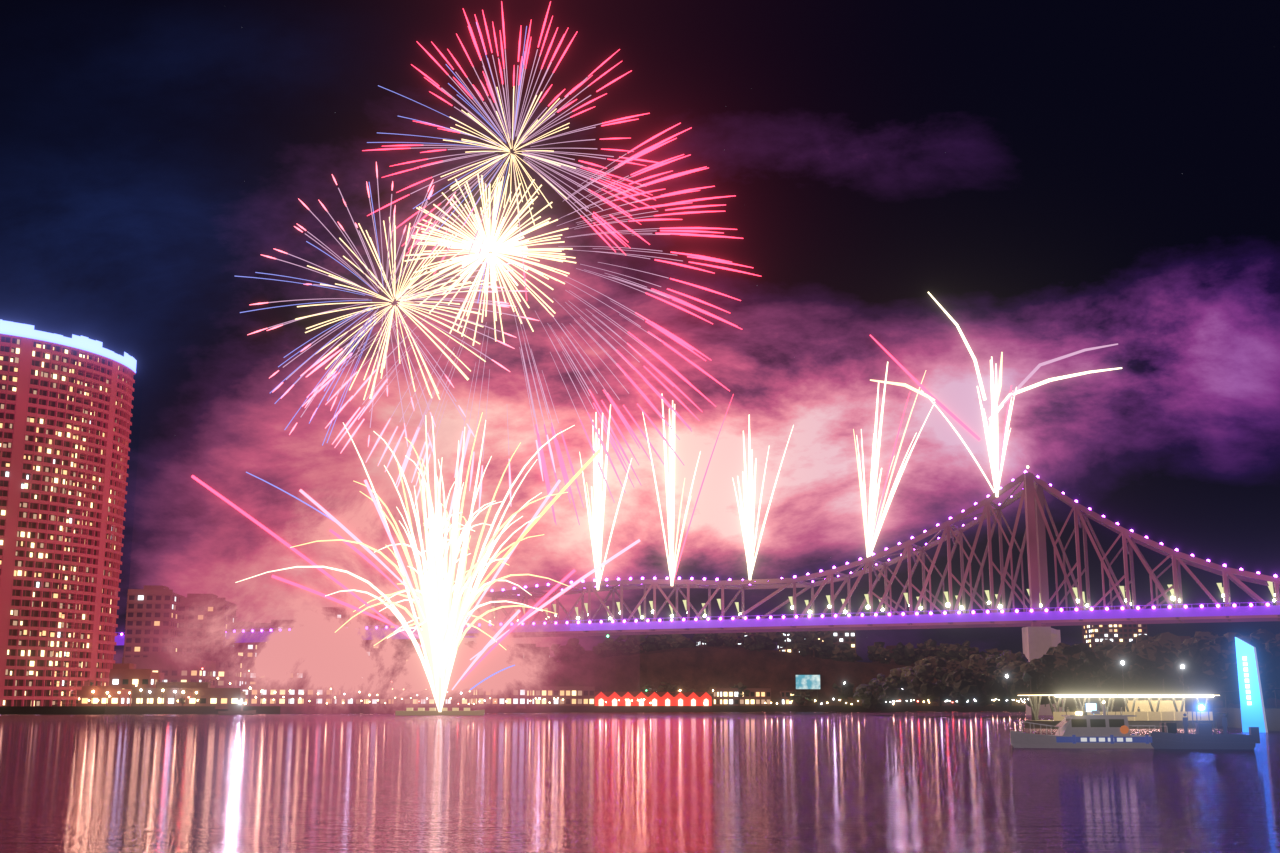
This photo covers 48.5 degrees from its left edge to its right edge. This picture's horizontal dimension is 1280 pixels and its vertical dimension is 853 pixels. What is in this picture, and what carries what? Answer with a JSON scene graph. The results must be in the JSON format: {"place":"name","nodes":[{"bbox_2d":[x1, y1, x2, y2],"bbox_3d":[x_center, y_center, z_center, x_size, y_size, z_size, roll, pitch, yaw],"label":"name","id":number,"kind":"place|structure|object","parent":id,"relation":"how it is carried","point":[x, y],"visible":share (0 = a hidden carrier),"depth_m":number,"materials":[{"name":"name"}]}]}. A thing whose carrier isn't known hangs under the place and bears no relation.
{"place":"outdoors","nodes":[
{"label":"outdoors","id":0,"kind":"place"},
{"bbox_2d":[151,431,568,713],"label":"cloud","id":1,"kind":"structure","parent":0,"point":[293,643],"depth_m":496.04,"materials":[{"name":"pink"}]},
{"bbox_2d":[236,22,526,689],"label":"blue fireworks","id":2,"kind":"object","parent":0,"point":[382,280],"visible":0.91,"depth_m":482.58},
{"bbox_2d":[235,412,574,711],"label":"white fireworks","id":3,"kind":"object","parent":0,"point":[441,563],"visible":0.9,"depth_m":429.68,"materials":[{"name":"white"}]},
{"bbox_2d":[422,480,458,630],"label":"fireworks","id":4,"kind":"object","parent":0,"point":[432,586],"visible":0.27,"depth_m":437.25,"materials":[{"name":"white"}]},
{"bbox_2d":[248,162,639,689],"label":"pink fireworks","id":5,"kind":"object","parent":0,"point":[367,549],"visible":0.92,"depth_m":459.37,"materials":[{"name":"pink"}]},
{"bbox_2d":[467,449,600,601],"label":"orange fireworks","id":6,"kind":"object","parent":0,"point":[541,514],"visible":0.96,"depth_m":440.62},
{"bbox_2d":[0,706,1076,714],"bbox_3d":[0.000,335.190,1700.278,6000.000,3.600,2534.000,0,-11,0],"label":"bank ground","id":7,"kind":"structure","parent":0,"point":[56,710],"depth_m":569.58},
{"bbox_2d":[0,319,136,705],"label":"apartment tower","id":8,"kind":"structure","parent":7,"relation":"on","point":[66,407],"depth_m":464.00,"materials":[{"name":"red concrete"}]},
{"bbox_2d":[69,680,131,705],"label":"building","id":9,"kind":"structure","parent":7,"relation":"on","point":[85,693],"depth_m":465.14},
{"bbox_2d":[87,663,164,688],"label":"building","id":10,"kind":"structure","parent":7,"relation":"on","point":[125,675],"depth_m":484.56,"materials":[{"name":"brown concrete"}]},
{"bbox_2d":[123,585,182,656],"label":"apartment building","id":11,"kind":"structure","parent":7,"relation":"on","point":[150,608],"depth_m":536.29,"materials":[{"name":"concrete"}]},
{"bbox_2d":[122,652,216,687],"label":"building","id":12,"kind":"structure","parent":7,"relation":"on","point":[153,661],"depth_m":498.55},
{"bbox_2d":[124,682,245,708],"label":"building","id":13,"kind":"structure","parent":7,"relation":"on","point":[218,698],"depth_m":477.79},
{"bbox_2d":[209,658,225,687],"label":"building","id":14,"kind":"structure","parent":7,"relation":"on","point":[219,685],"depth_m":511.83,"materials":[{"name":"grey"}]},
{"bbox_2d":[245,696,300,705],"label":"building","id":15,"kind":"structure","parent":7,"relation":"on","point":[279,703],"depth_m":514.84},
{"bbox_2d":[503,701,525,708],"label":"wharf row","id":16,"kind":"object","parent":7,"relation":"on","point":[522,705],"visible":0.04,"depth_m":558.49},
{"bbox_2d":[90,631,1008,705],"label":"cliff trees","id":17,"kind":"object","parent":7,"relation":"on","point":[805,643],"visible":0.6,"depth_m":699.29,"materials":[{"name":"green plant"}]},
{"bbox_2d":[527,686,594,705],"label":"wharf row","id":18,"kind":"object","parent":7,"relation":"on","point":[577,695],"visible":0.62,"depth_m":590.82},
{"bbox_2d":[71,635,1185,707],"bbox_3d":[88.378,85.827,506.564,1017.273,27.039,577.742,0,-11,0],"label":"shore lights","id":19,"kind":"object","parent":7,"relation":"on","point":[1182,666],"visible":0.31,"depth_m":463.02},
{"bbox_2d":[595,692,711,705],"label":"wharf sheds","id":20,"kind":"object","parent":7,"relation":"on","point":[666,698],"visible":0.97,"depth_m":635.97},
{"bbox_2d":[115,472,1279,714],"bbox_3d":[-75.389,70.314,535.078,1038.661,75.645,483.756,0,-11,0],"label":"bridge","id":21,"kind":"structure","parent":7,"relation":"on","point":[1041,636],"depth_m":452.69,"materials":[{"name":"grey metal"}]},
{"bbox_2d":[121,466,1276,634],"bbox_3d":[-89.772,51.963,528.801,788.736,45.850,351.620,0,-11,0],"label":"bridge lights","id":22,"kind":"object","parent":21,"relation":"on","point":[1221,589],"visible":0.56,"depth_m":459.68},
{"bbox_2d":[713,688,770,705],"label":"wharf row","id":23,"kind":"object","parent":7,"relation":"on","point":[729,696],"visible":0.97,"depth_m":656.79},
{"bbox_2d":[780,691,794,705],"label":"wharf row","id":24,"kind":"object","parent":7,"relation":"on","point":[785,695],"visible":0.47,"depth_m":673.07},
{"bbox_2d":[795,674,820,705],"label":"cinema screen","id":25,"kind":"object","parent":7,"relation":"on","point":[807,681],"visible":0.89,"depth_m":673.13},
{"bbox_2d":[526,646,1279,706],"bbox_3d":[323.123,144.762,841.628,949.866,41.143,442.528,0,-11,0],"label":"cliff rock","id":26,"kind":"object","parent":7,"relation":"on","point":[703,669],"visible":0.23,"depth_m":681.07,"materials":[{"name":"brown stone"}]},
{"bbox_2d":[561,651,599,661],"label":"building","id":27,"kind":"structure","parent":26,"relation":"on","point":[591,654],"depth_m":889.51,"materials":[{"name":"grey"}]},
{"bbox_2d":[697,633,753,646],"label":"building","id":28,"kind":"structure","parent":26,"relation":"on","point":[699,644],"depth_m":792.79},
{"bbox_2d":[778,630,855,652],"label":"distant building","id":29,"kind":"structure","parent":26,"relation":"on","point":[848,637],"depth_m":823.50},
{"bbox_2d":[872,645,926,661],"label":"building","id":30,"kind":"structure","parent":26,"relation":"on","point":[890,647],"depth_m":889.47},
{"bbox_2d":[1081,606,1147,648],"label":"distant building","id":31,"kind":"structure","parent":26,"relation":"on","point":[1093,636],"depth_m":941.54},
{"bbox_2d":[1179,636,1189,641],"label":"building","id":32,"kind":"structure","parent":26,"relation":"on","point":[1182,638],"depth_m":976.36,"materials":[{"name":"grey"}]},
{"bbox_2d":[0,711,1279,852],"bbox_3d":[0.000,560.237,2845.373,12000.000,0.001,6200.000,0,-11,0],"label":"river water","id":33,"kind":"structure","parent":0,"point":[796,782],"depth_m":53.35,"materials":[{"name":"purple liquid"}]},
{"bbox_2d":[218,701,255,714],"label":"boat","id":34,"kind":"object","parent":33,"relation":"on","point":[235,709],"visible":0.92,"depth_m":442.10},
{"bbox_2d":[395,708,484,714],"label":"fireworks barge","id":35,"kind":"object","parent":33,"relation":"on","point":[433,711],"visible":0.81,"depth_m":420.70},
{"bbox_2d":[1010,691,1176,747],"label":"ferry","id":36,"kind":"object","parent":33,"relation":"on","point":[1082,730],"visible":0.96,"depth_m":100.14,"materials":[{"name":"metal"}]},
{"bbox_2d":[1150,705,1259,748],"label":"boat","id":37,"kind":"object","parent":33,"relation":"on","point":[1203,737],"visible":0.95,"depth_m":98.15,"materials":[{"name":"grey metal"}]},
{"bbox_2d":[1235,637,1267,731],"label":"illuminated sign pylon","id":38,"kind":"object","parent":33,"relation":"in","point":[1252,704],"visible":0.93,"depth_m":160.05,"materials":[{"name":"plastic"}]},
{"bbox_2d":[0,0,1279,662],"label":"sky","id":39,"kind":"structure","parent":0,"point":[1061,177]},
{"bbox_2d":[191,1,1121,679],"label":"fireworks","id":40,"kind":"object","parent":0,"point":[619,413],"depth_m":474.87,"materials":[{"name":"pink"}]},
{"bbox_2d":[295,87,1002,585],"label":"gold fireworks","id":41,"kind":"object","parent":40,"relation":"on","point":[525,253],"visible":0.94,"depth_m":483.05,"materials":[{"name":"yellow"}]},
{"bbox_2d":[267,49,1117,460],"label":"blue fireworks","id":42,"kind":"object","parent":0,"point":[637,231],"visible":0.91,"depth_m":489.21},
{"bbox_2d":[1078,706,1279,730],"bbox_3d":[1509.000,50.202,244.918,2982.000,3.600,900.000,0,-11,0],"label":"pier","id":43,"kind":"structure","parent":0,"point":[1234,719],"depth_m":193.97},
{"bbox_2d":[853,629,1279,710],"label":"park trees","id":44,"kind":"object","parent":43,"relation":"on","point":[1208,660],"visible":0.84,"depth_m":291.88,"materials":[{"name":"green plant"}]},
{"bbox_2d":[1017,678,1279,728],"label":"ferry terminal","id":45,"kind":"object","parent":43,"relation":"on","point":[1150,711],"visible":0.79,"depth_m":187.00,"materials":[{"name":"metal"}]}
]}

